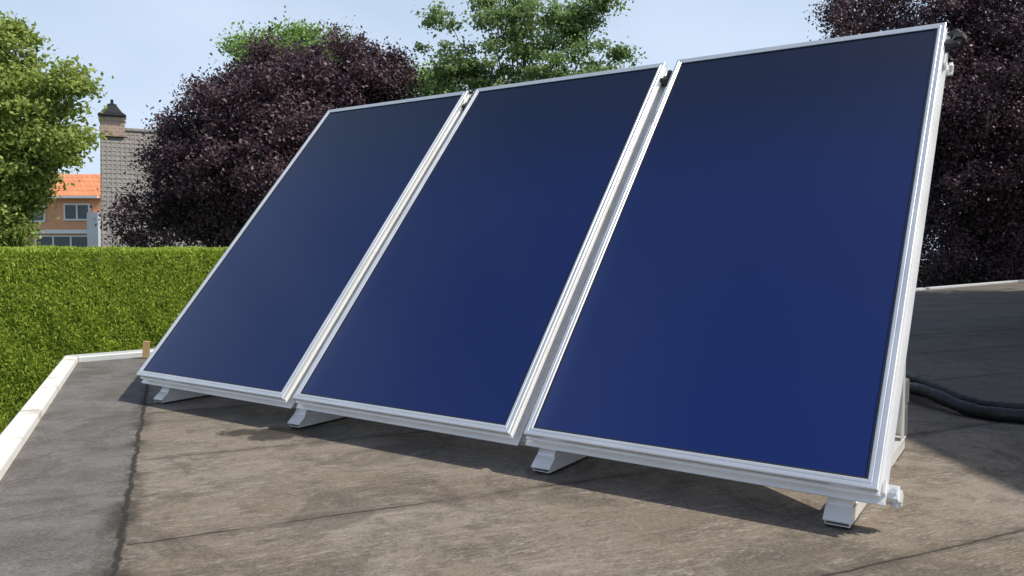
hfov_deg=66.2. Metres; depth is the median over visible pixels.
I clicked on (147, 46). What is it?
sky
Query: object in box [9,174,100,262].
brick house
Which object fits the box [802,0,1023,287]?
copper beech
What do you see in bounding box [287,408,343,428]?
mounting bracket
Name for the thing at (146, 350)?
wooden stake
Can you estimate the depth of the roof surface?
2.48 m
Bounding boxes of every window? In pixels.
[28,205,45,221]
[35,235,86,247]
[63,203,89,220]
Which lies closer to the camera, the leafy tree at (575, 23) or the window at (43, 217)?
the leafy tree at (575, 23)
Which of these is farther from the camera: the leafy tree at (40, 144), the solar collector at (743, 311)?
the leafy tree at (40, 144)
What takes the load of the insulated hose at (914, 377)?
on the roof surface
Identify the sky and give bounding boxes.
[0,0,1023,260]
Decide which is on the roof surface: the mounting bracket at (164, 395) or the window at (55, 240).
the mounting bracket at (164, 395)
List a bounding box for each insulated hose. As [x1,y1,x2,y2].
[905,370,1023,408]
[909,381,1023,423]
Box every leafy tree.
[0,11,116,261]
[208,6,460,98]
[411,0,646,97]
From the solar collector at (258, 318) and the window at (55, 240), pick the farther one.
the window at (55, 240)
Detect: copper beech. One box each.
[86,15,432,257]
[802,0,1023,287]
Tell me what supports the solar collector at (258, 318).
attached to the mounting rail
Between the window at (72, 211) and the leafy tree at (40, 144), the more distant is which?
the window at (72, 211)
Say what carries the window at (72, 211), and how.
in the brick house at (74, 224)
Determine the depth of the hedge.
6.31 m
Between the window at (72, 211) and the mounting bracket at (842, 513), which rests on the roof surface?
the mounting bracket at (842, 513)
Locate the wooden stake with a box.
[142,341,149,357]
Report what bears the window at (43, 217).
in the brick house at (74, 224)
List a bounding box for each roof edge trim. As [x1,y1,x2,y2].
[0,356,77,479]
[67,279,1023,361]
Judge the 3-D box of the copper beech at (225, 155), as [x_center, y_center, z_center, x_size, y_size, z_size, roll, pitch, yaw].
[-4.763,-1.505,16.161,7.165,8.362,5.138,0,3,0]
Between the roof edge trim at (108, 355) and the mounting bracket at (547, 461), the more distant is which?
the roof edge trim at (108, 355)
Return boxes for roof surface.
[0,282,1023,575]
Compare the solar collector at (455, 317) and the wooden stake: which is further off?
the wooden stake
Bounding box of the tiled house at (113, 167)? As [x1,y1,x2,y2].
[98,99,219,261]
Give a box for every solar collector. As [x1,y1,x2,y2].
[136,91,471,408]
[292,63,672,445]
[523,22,966,505]
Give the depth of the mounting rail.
2.18 m
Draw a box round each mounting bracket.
[153,387,207,403]
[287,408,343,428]
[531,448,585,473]
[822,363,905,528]
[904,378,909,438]
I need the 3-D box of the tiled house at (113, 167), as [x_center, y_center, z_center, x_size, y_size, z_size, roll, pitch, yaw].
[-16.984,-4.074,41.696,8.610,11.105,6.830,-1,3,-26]
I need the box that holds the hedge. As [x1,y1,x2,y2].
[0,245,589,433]
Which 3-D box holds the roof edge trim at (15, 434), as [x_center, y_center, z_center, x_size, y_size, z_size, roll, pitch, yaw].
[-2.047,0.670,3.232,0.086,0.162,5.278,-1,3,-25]
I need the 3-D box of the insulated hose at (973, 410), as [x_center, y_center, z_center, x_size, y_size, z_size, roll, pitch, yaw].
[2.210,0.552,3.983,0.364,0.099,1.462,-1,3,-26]
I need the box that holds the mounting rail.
[155,385,903,508]
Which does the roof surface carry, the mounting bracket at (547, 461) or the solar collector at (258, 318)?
the mounting bracket at (547, 461)
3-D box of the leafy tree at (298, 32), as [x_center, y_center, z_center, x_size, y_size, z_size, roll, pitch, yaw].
[-5.089,-2.827,22.760,7.636,10.356,4.482,0,3,0]
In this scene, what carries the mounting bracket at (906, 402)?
on the roof surface

